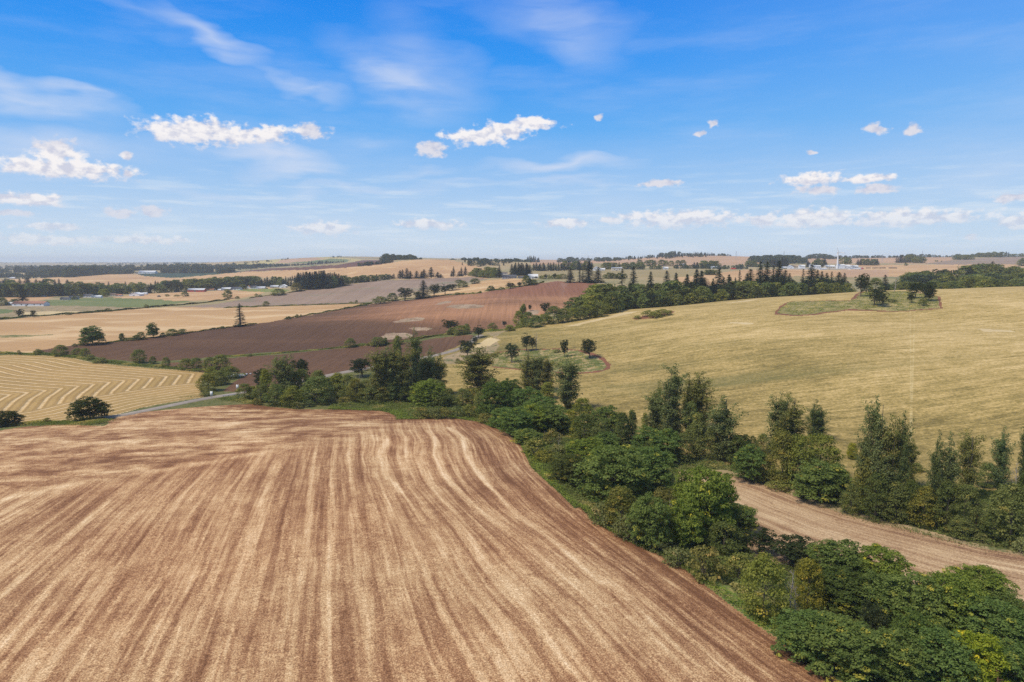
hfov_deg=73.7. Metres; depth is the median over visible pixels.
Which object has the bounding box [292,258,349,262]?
hill pasture
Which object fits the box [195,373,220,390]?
leafy tree
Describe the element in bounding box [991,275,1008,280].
broadleaf tree
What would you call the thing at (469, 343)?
oak tree
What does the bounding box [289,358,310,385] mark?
oak tree
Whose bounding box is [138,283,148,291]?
broadleaf tree
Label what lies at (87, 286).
broadleaf tree
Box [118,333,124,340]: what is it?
slender tree
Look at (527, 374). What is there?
cottonwood tree
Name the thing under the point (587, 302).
leafy tree
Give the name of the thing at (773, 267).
fir tree
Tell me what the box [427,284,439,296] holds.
oak tree
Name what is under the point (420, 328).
bare patch
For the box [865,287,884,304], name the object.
oak tree
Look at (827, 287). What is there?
alder tree
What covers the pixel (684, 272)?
olive field
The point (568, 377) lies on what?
cottonwood tree
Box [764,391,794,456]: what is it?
cottonwood tree
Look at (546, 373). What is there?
cottonwood tree
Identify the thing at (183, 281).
broadleaf tree
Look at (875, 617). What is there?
oak tree
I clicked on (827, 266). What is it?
factory building
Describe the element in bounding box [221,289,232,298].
leafy tree
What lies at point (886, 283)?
fir tree
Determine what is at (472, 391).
leafy tree
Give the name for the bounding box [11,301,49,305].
farm shed
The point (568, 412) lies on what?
leafy tree
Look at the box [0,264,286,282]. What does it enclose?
woods
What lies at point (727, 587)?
grass verge
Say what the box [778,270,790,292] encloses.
fir tree
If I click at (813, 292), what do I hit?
fir tree
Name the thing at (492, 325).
leafy tree
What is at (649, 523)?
maple tree
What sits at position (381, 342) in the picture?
leafy tree
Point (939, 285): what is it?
broadleaf tree
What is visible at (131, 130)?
sky
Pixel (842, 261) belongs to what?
broadleaf tree
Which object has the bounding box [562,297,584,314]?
alder tree
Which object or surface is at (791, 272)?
orange field
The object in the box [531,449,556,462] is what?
shrub
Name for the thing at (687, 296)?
alder tree
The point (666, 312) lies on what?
shrub
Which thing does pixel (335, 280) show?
broadleaf tree
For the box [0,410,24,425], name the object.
oak tree
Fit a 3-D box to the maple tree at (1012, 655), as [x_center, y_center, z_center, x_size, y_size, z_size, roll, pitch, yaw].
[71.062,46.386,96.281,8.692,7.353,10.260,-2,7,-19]
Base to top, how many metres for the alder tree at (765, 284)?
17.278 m
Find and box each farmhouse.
[60,297,71,299]
[83,294,93,296]
[502,274,516,278]
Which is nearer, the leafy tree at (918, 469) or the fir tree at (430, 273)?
the leafy tree at (918, 469)
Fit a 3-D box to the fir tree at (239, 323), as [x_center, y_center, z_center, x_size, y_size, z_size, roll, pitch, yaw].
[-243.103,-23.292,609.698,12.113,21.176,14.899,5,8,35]
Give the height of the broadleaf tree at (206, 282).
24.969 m
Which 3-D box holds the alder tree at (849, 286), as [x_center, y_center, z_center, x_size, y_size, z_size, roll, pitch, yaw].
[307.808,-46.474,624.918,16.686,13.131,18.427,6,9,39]
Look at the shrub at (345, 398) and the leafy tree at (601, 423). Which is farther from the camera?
the shrub at (345, 398)
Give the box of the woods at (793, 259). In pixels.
[673,253,994,268]
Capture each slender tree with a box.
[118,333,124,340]
[259,368,272,397]
[330,372,346,397]
[383,381,399,401]
[393,334,401,367]
[520,303,526,325]
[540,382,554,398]
[613,411,630,444]
[626,409,638,444]
[641,413,648,429]
[689,412,708,459]
[846,442,858,458]
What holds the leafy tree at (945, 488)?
on the ground at (220, 389)
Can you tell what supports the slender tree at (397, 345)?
on the ground at (220, 389)
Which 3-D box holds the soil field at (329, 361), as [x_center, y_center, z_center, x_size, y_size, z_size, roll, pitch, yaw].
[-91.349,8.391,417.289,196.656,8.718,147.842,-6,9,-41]
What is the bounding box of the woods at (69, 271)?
[0,262,256,277]
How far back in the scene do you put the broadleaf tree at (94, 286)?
1206.62 m
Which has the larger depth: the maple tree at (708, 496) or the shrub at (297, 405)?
the shrub at (297, 405)
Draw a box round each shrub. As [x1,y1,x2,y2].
[33,349,43,354]
[86,354,95,359]
[92,357,107,363]
[176,329,188,333]
[199,390,215,396]
[251,398,263,405]
[292,401,302,408]
[302,400,314,406]
[336,396,351,404]
[371,296,390,303]
[411,407,432,418]
[423,407,441,419]
[434,406,453,418]
[449,406,466,416]
[459,404,476,417]
[476,412,492,423]
[520,436,550,455]
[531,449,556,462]
[542,428,561,444]
[547,444,566,456]
[589,500,618,528]
[610,516,640,542]
[641,310,653,315]
[646,540,672,552]
[648,312,662,317]
[652,309,673,315]
[661,546,695,570]
[684,544,733,585]
[724,551,756,582]
[764,479,791,492]
[917,297,930,305]
[971,532,988,543]
[1011,536,1023,554]
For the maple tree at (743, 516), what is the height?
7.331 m
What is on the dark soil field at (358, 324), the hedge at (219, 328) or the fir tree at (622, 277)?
the hedge at (219, 328)
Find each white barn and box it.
[138,271,157,273]
[528,274,537,278]
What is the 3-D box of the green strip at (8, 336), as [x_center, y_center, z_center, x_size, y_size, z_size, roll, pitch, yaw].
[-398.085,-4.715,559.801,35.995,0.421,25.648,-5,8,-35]
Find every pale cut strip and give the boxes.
[475,337,497,347]
[568,311,636,325]
[730,322,752,324]
[977,329,1013,331]
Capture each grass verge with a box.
[701,579,777,637]
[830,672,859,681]
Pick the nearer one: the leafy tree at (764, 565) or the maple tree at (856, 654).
the maple tree at (856, 654)
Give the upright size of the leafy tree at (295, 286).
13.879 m
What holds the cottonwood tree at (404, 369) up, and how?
on the ground at (220, 389)
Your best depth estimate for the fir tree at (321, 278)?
1075.38 m
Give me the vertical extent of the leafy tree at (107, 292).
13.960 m
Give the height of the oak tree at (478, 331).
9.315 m
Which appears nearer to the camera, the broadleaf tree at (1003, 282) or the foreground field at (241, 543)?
the foreground field at (241, 543)
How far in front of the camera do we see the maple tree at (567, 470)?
176.09 m
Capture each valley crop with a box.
[6,296,54,300]
[116,288,272,300]
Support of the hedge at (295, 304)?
on the terrain at (613, 281)
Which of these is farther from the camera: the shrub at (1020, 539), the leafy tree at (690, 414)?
the leafy tree at (690, 414)
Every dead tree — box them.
[786,570,797,617]
[793,586,798,615]
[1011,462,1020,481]
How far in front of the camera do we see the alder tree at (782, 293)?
595.47 m
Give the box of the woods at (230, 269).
[216,256,342,273]
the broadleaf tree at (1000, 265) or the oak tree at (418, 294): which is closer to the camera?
the oak tree at (418, 294)
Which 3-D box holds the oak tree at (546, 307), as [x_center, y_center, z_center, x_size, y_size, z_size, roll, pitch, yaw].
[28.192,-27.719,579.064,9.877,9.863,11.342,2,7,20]
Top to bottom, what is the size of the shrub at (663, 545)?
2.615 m
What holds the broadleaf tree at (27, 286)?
on the valley crop at (35, 298)
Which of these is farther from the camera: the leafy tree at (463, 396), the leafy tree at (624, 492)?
the leafy tree at (463, 396)
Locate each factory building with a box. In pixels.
[823,265,835,267]
[836,264,844,268]
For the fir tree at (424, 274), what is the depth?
1230.95 m
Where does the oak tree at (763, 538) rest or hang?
on the tilled strip field at (779, 512)
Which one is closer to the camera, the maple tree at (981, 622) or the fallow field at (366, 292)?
the maple tree at (981, 622)
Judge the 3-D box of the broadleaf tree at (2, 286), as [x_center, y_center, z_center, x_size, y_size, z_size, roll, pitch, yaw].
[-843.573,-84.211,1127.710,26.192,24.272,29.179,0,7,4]
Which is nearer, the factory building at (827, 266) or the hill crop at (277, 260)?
the factory building at (827, 266)
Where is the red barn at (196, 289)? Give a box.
[187,288,206,291]
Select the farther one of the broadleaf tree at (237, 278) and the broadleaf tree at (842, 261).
the broadleaf tree at (842, 261)
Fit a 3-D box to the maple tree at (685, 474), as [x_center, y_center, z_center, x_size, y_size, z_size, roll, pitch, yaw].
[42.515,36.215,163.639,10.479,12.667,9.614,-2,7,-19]
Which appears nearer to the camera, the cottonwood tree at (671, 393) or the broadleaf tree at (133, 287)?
the cottonwood tree at (671, 393)
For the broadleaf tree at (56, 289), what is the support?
on the terrain at (613, 281)
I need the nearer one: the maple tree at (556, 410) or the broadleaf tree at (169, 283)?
the maple tree at (556, 410)
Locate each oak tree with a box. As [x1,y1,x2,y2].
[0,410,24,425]
[13,309,23,315]
[64,396,114,419]
[252,368,274,384]
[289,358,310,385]
[349,358,373,376]
[397,288,414,300]
[413,291,421,296]
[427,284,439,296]
[439,284,449,292]
[441,319,458,331]
[446,284,460,289]
[457,340,475,354]
[473,325,484,337]
[504,343,520,362]
[521,332,531,350]
[529,337,536,350]
[539,302,549,311]
[560,340,568,356]
[581,339,596,357]
[734,531,755,551]
[747,526,777,554]
[766,534,816,564]
[854,273,870,296]
[859,598,889,630]
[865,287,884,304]
[875,292,889,306]
[906,279,923,297]
[906,293,914,302]
[918,281,936,297]
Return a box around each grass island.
[490,349,606,372]
[778,291,939,314]
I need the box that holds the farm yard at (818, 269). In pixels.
[794,268,846,269]
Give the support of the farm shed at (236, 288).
on the bright pasture at (262, 290)
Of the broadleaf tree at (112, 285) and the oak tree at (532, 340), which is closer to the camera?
the oak tree at (532, 340)
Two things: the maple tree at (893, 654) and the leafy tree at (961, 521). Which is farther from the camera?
the leafy tree at (961, 521)
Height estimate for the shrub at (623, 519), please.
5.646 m
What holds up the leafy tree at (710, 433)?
on the hill crop field at (947, 368)
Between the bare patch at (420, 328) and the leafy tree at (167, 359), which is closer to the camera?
the leafy tree at (167, 359)
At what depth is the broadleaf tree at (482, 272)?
1204.89 m
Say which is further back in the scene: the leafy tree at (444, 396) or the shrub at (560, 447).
the leafy tree at (444, 396)
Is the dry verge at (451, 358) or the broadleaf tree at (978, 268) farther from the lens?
the broadleaf tree at (978, 268)
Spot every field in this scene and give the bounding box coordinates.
[0,303,367,352]
[0,309,13,313]
[0,355,203,424]
[0,404,840,681]
[1,271,256,284]
[20,311,79,316]
[36,281,596,361]
[44,297,189,306]
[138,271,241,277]
[156,335,472,395]
[183,277,487,307]
[189,259,487,279]
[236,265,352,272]
[331,260,393,266]
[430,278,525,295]
[435,286,1023,490]
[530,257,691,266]
[532,269,713,277]
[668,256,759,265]
[670,269,706,277]
[677,269,841,284]
[678,471,1023,603]
[790,276,858,281]
[797,258,844,263]
[840,269,889,276]
[847,264,1023,276]
[851,257,951,263]
[927,257,1023,264]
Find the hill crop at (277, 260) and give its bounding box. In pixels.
[237,257,360,264]
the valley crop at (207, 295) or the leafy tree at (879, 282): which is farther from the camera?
the valley crop at (207, 295)
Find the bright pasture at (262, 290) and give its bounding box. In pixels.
[238,288,288,292]
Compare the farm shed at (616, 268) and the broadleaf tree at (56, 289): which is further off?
the farm shed at (616, 268)
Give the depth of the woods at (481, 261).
1843.09 m
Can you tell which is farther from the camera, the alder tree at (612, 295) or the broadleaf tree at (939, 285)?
the broadleaf tree at (939, 285)
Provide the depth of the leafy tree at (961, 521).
146.10 m
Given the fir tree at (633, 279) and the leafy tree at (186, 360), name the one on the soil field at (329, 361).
the leafy tree at (186, 360)
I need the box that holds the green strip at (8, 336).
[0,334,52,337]
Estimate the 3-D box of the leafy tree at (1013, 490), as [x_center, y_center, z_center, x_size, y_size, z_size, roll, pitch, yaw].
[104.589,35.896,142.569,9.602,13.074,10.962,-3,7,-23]
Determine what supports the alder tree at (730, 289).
on the hill crop field at (947, 368)
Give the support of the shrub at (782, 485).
on the dry verge at (822, 504)
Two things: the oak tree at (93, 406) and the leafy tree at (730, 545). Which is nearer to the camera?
the leafy tree at (730, 545)
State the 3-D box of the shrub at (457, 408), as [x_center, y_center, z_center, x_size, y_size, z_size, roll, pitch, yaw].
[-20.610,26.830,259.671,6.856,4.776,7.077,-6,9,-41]
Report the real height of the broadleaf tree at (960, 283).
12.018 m
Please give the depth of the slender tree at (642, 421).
244.75 m
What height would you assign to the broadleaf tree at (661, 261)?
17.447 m
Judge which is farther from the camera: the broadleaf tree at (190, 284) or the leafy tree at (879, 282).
the broadleaf tree at (190, 284)
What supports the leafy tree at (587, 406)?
on the ground at (220, 389)
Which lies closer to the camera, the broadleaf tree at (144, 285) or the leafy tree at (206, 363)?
the leafy tree at (206, 363)
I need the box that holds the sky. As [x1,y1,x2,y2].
[0,0,1023,262]
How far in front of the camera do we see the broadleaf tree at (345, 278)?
1107.15 m
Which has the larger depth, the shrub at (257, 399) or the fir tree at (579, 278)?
the fir tree at (579, 278)
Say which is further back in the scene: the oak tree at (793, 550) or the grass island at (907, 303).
the grass island at (907, 303)
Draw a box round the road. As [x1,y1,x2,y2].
[101,335,482,418]
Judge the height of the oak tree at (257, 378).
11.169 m
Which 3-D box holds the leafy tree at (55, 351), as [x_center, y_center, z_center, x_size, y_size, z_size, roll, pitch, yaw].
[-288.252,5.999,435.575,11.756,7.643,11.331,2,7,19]
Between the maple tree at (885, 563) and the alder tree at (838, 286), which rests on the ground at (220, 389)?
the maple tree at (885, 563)
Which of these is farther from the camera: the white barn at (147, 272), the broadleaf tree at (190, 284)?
the white barn at (147, 272)
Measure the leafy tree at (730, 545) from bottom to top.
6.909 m
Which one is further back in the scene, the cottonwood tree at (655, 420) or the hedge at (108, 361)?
the hedge at (108, 361)
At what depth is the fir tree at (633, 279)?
646.93 m
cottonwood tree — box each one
[264,355,290,398]
[274,354,297,399]
[363,345,391,399]
[374,347,403,398]
[385,345,403,400]
[395,347,416,399]
[404,328,423,396]
[417,345,442,385]
[417,355,431,385]
[432,353,447,390]
[453,345,502,390]
[515,350,537,388]
[527,352,546,389]
[536,356,556,388]
[550,356,583,409]
[639,390,664,430]
[650,382,664,428]
[653,363,688,435]
[661,401,685,430]
[679,370,718,427]
[679,372,697,431]
[704,394,748,460]
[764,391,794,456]
[770,392,812,461]
[803,399,822,438]
[813,407,833,435]
[852,415,872,502]
[857,395,893,505]
[868,450,905,516]
[877,413,913,512]
[893,410,916,516]
[904,437,921,483]
[925,429,945,524]
[931,431,961,524]
[955,427,987,501]
[988,424,1019,489]
[1014,426,1023,483]
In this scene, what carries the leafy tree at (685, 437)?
on the ground at (220, 389)
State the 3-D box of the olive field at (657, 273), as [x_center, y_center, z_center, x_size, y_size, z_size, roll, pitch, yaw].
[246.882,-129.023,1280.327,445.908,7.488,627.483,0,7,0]
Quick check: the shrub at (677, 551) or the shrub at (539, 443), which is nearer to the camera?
the shrub at (677, 551)
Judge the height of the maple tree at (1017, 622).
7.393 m
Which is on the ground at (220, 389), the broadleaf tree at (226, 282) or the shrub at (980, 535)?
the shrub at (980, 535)
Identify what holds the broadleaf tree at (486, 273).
on the terrain at (613, 281)
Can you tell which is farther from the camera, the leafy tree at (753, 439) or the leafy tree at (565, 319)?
the leafy tree at (565, 319)
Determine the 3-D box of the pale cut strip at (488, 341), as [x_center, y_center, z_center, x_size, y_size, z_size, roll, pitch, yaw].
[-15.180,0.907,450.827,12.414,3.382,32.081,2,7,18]
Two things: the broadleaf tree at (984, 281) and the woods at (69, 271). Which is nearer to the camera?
the broadleaf tree at (984, 281)
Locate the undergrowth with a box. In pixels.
[329,384,1023,681]
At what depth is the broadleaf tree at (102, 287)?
1212.88 m
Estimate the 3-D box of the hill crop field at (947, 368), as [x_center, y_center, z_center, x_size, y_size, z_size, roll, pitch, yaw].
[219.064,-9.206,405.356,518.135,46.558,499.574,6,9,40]
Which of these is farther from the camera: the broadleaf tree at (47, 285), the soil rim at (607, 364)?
the broadleaf tree at (47, 285)
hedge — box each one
[0,299,229,319]
[0,351,202,370]
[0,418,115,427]
[76,303,371,345]
[213,396,255,403]
[224,302,370,307]
[226,326,524,356]
[250,285,343,297]
[372,281,544,302]
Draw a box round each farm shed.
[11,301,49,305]
[231,287,241,289]
[611,267,621,270]
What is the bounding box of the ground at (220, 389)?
[0,315,1022,681]
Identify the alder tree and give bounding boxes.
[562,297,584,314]
[570,300,579,311]
[574,300,584,315]
[580,284,613,300]
[581,292,610,314]
[585,283,623,310]
[604,291,622,312]
[608,291,625,310]
[613,285,633,309]
[628,283,646,292]
[630,293,639,301]
[636,294,651,307]
[644,292,657,307]
[645,283,662,291]
[651,293,664,306]
[653,291,671,306]
[658,281,675,291]
[662,280,688,291]
[663,292,680,305]
[668,289,679,305]
[670,294,683,305]
[677,289,689,304]
[683,293,696,304]
[688,289,702,303]
[694,286,712,302]
[699,289,715,303]
[713,289,729,300]
[717,283,737,297]
[731,288,742,299]
[732,281,754,299]
[738,281,762,298]
[752,287,761,297]
[754,285,772,297]
[761,282,777,297]
[766,286,776,296]
[769,282,782,296]
[778,282,798,296]
[781,284,798,295]
[796,283,807,295]
[815,282,831,293]
[818,282,831,293]
[831,283,841,292]
[837,285,848,292]
[845,283,856,291]
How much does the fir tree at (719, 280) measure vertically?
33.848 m
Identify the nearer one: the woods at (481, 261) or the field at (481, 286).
the field at (481, 286)
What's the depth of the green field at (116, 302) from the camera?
961.46 m
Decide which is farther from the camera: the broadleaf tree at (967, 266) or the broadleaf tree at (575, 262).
the broadleaf tree at (575, 262)
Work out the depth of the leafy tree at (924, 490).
152.43 m
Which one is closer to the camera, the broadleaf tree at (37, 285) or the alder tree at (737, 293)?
the alder tree at (737, 293)
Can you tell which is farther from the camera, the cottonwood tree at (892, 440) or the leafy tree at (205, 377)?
the leafy tree at (205, 377)
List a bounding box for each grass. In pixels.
[179,394,763,624]
[494,291,938,371]
[721,471,1019,553]
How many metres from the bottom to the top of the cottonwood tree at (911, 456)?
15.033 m
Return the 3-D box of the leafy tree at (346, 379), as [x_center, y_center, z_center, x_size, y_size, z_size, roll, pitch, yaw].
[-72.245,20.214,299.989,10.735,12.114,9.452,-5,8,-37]
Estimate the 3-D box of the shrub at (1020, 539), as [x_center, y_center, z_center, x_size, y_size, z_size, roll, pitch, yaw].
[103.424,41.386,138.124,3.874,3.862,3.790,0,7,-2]
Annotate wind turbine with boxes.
[836,245,842,268]
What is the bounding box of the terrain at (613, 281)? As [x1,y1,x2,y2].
[0,256,1023,353]
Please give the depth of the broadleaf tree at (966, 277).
759.92 m
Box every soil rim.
[492,348,610,373]
[632,310,673,319]
[775,291,942,315]
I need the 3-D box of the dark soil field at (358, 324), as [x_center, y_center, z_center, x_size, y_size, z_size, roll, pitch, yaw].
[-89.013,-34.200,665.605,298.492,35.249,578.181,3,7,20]
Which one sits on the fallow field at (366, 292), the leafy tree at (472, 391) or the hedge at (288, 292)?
the hedge at (288, 292)
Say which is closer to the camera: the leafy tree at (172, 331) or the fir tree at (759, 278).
the leafy tree at (172, 331)
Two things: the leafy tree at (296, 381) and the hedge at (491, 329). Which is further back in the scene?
the hedge at (491, 329)
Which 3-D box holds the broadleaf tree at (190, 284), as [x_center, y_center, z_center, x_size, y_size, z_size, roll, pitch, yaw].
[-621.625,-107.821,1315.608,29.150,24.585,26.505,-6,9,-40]
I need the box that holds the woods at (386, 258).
[357,253,421,265]
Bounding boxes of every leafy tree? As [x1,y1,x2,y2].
[0,298,8,305]
[49,345,69,355]
[70,348,85,354]
[78,325,105,344]
[79,348,91,356]
[101,289,110,296]
[129,349,147,362]
[137,332,146,339]
[145,322,159,337]
[148,356,156,363]
[161,357,170,365]
[165,329,178,335]
[176,358,193,369]
[189,357,203,368]
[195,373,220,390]
[200,357,219,371]
[204,366,217,379]
[207,370,227,385]
[209,354,231,370]
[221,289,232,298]
[223,366,241,378]
[233,383,252,398]
[246,386,257,398]
[250,384,268,401]
[261,384,288,405]
[271,289,285,294]
[279,385,304,406]
[290,283,302,290]
[291,372,302,399]
[293,368,312,399]
[298,375,335,404]
[310,369,325,394]
[319,377,335,399]
[336,374,357,400]
[343,338,356,346]
[345,378,364,402]
[355,380,370,400]
[356,387,384,404]
[368,337,385,345]
[372,386,391,402]
[386,293,398,300]
[392,336,404,343]
[395,385,411,401]
[426,390,452,407]
[433,379,444,391]
[445,388,454,396]
[446,327,455,334]
[451,388,473,405]
[453,325,470,334]
[458,281,467,286]
[463,388,482,405]
[469,278,479,283]
[473,391,491,414]
[487,323,497,328]
[513,310,523,326]
[521,275,531,285]
[521,311,534,326]
[528,279,537,284]
[529,315,543,327]
[538,314,551,323]
[543,306,563,323]
[554,308,571,321]
[564,308,581,320]
[566,409,577,420]
[569,422,580,436]
[570,397,594,426]
[570,412,598,439]
[573,305,588,319]
[580,300,597,317]
[590,420,611,440]
[591,302,606,316]
[599,484,636,531]
[600,303,616,313]
[643,436,663,454]
[648,486,676,522]
[673,432,696,462]
[678,401,699,440]
[699,427,722,461]
[702,521,748,555]
[725,436,747,462]
[735,551,795,625]
[750,436,756,448]
[750,458,775,482]
[755,433,770,453]
[764,427,798,482]
[781,433,818,483]
[790,557,827,609]
[792,480,819,499]
[794,557,812,581]
[798,433,845,468]
[837,483,862,513]
[850,450,877,511]
[857,471,894,522]
[868,278,884,290]
[878,481,919,523]
[897,478,923,524]
[905,485,943,528]
[912,462,925,472]
[929,479,966,532]
[943,482,983,533]
[943,516,978,539]
[975,462,996,487]
[977,512,1007,542]
[981,481,1023,544]
[1010,473,1023,531]
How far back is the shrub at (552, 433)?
217.28 m
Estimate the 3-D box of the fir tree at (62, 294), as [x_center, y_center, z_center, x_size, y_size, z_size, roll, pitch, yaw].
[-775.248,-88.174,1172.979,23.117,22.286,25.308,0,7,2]
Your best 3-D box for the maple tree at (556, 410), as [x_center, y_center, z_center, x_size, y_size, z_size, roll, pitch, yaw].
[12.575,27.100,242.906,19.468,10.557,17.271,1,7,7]
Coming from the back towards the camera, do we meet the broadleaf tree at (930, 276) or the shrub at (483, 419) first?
the broadleaf tree at (930, 276)
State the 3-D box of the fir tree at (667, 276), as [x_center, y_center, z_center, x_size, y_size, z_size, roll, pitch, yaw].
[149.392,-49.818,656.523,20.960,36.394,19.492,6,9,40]
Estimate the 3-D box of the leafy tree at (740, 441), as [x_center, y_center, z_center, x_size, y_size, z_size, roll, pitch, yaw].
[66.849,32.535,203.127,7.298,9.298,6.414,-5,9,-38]
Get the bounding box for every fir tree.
[16,285,29,300]
[55,283,68,295]
[233,303,247,326]
[292,273,300,285]
[301,272,307,288]
[305,273,313,288]
[309,271,320,288]
[317,271,325,286]
[323,273,333,288]
[406,271,413,278]
[415,281,431,298]
[420,270,429,277]
[427,267,434,277]
[496,267,502,277]
[564,267,575,282]
[577,269,581,282]
[581,261,595,282]
[594,267,605,282]
[618,269,625,292]
[627,266,637,291]
[627,283,634,293]
[646,271,654,292]
[663,271,670,282]
[682,274,691,287]
[693,269,699,288]
[697,271,703,286]
[711,268,724,301]
[711,279,717,301]
[725,274,732,299]
[744,269,756,296]
[753,262,766,286]
[762,261,772,282]
[769,266,777,281]
[772,261,783,284]
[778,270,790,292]
[804,264,819,289]
[810,285,818,294]
[817,271,823,288]
[822,273,830,292]
[832,272,845,292]
[879,275,890,290]
[964,266,974,274]
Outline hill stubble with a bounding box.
[275,257,324,262]
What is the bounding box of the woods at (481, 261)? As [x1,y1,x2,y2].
[450,256,539,266]
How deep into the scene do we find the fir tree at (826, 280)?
627.82 m
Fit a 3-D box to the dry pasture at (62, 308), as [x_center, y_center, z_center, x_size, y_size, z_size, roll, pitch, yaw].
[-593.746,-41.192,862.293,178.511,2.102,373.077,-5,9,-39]
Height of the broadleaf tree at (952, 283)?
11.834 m
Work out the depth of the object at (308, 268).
1834.72 m
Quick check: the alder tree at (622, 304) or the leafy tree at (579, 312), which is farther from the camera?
the alder tree at (622, 304)
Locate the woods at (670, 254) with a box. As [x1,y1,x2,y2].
[557,251,730,262]
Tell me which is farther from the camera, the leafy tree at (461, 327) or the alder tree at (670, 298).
the alder tree at (670, 298)
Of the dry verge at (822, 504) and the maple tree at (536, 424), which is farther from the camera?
the maple tree at (536, 424)
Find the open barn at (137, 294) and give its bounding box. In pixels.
[129,292,143,295]
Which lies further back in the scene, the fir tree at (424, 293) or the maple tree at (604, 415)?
the fir tree at (424, 293)
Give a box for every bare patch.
[381,333,411,339]
[394,317,424,322]
[409,327,431,330]
[435,301,450,304]
[447,304,483,308]
[528,310,539,314]
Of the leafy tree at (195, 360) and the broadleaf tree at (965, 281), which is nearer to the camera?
the leafy tree at (195, 360)
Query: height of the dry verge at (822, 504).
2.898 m
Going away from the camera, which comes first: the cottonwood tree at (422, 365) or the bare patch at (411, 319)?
the cottonwood tree at (422, 365)
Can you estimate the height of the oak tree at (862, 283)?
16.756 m
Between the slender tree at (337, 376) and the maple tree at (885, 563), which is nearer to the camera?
the maple tree at (885, 563)
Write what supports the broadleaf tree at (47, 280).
on the terrain at (613, 281)
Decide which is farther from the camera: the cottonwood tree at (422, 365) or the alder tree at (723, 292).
the alder tree at (723, 292)
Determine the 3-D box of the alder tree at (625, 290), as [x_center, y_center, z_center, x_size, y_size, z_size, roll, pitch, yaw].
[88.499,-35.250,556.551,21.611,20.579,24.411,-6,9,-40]
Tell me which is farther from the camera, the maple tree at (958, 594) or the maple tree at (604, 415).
the maple tree at (604, 415)
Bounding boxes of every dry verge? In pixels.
[443,330,506,363]
[712,470,1023,555]
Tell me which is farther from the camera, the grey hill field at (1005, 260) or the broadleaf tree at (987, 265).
the grey hill field at (1005, 260)
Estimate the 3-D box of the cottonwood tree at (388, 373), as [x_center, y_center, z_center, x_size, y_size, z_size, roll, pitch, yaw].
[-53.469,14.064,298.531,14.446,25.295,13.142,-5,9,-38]
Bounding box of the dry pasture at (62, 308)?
[0,305,129,319]
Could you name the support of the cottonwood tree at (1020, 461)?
on the hill crop field at (947, 368)
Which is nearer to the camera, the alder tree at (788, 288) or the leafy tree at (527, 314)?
the leafy tree at (527, 314)
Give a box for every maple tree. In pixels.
[408,378,447,405]
[474,378,516,414]
[486,406,512,426]
[497,407,533,434]
[501,377,521,391]
[510,386,543,409]
[510,428,543,444]
[517,394,557,415]
[521,403,551,430]
[534,402,572,432]
[546,416,574,432]
[546,453,585,484]
[565,438,595,459]
[568,441,657,503]
[580,436,603,448]
[585,445,618,467]
[591,405,621,429]
[593,431,621,445]
[625,445,677,490]
[625,491,673,547]
[630,425,658,450]
[649,428,685,458]
[662,495,705,546]
[669,467,704,505]
[677,465,736,537]
[708,473,739,516]
[726,503,759,534]
[727,434,751,456]
[731,444,767,480]
[766,607,845,670]
[789,457,849,502]
[789,610,885,681]
[804,538,870,584]
[810,565,889,614]
[823,462,853,488]
[848,543,916,587]
[854,568,911,628]
[867,626,939,681]
[880,570,958,629]
[888,607,942,668]
[903,624,983,681]
[918,570,993,629]
[938,593,1023,646]
[941,563,1020,597]
[947,629,1011,681]
[982,607,1023,650]
[984,637,1023,681]
[985,587,1023,616]
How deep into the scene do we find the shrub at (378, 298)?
839.90 m
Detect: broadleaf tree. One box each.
[0,282,18,296]
[0,283,10,296]
[1,286,12,296]
[11,282,19,296]
[12,284,22,296]
[22,283,38,296]
[32,282,47,296]
[37,282,54,295]
[38,284,53,294]
[40,278,56,284]
[50,284,64,293]
[59,283,69,294]
[64,286,72,295]
[69,286,77,295]
[72,284,83,295]
[78,283,87,294]
[78,283,91,294]
[89,284,98,294]
[98,284,107,293]
[108,284,118,293]
[113,283,130,293]
[125,286,131,293]
[131,283,140,292]
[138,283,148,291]
[148,284,159,292]
[154,283,164,292]
[162,280,177,291]
[162,285,172,292]
[172,279,184,291]
[181,279,191,290]
[182,279,197,289]
[196,281,206,287]
[201,278,214,288]
[208,278,221,289]
[216,278,229,287]
[221,277,233,286]
[223,277,240,286]
[230,276,243,286]
[241,276,251,284]
[248,277,256,285]
[252,276,263,285]
[314,274,323,287]
[325,276,337,287]
[339,275,350,285]
[473,268,481,276]
[480,267,491,277]
[485,268,496,277]
[491,268,500,277]
[570,261,577,269]
[636,262,645,268]
[656,259,665,265]
[839,257,847,263]
[892,275,913,289]
[896,281,909,289]
[900,274,927,282]
[901,273,929,283]
[922,273,942,282]
[930,274,953,282]
[932,269,953,274]
[935,272,957,280]
[935,283,950,288]
[936,269,959,276]
[945,281,958,288]
[953,281,965,287]
[954,265,980,275]
[957,265,972,277]
[958,275,974,284]
[960,280,972,287]
[965,278,979,287]
[973,265,985,274]
[973,279,995,287]
[977,276,993,279]
[979,263,997,272]
[979,282,995,287]
[982,265,1003,274]
[990,279,1000,286]
[991,264,1004,271]
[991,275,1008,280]
[992,279,1008,286]
[1000,275,1018,280]
[1001,267,1014,274]
[1009,272,1022,276]
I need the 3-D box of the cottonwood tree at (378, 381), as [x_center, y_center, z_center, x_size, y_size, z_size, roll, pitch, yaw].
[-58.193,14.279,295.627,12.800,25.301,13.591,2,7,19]
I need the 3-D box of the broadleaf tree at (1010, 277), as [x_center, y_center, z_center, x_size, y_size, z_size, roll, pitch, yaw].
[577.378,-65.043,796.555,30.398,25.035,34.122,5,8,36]
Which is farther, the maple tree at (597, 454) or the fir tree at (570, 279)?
the fir tree at (570, 279)
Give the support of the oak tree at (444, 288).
on the field at (481, 286)

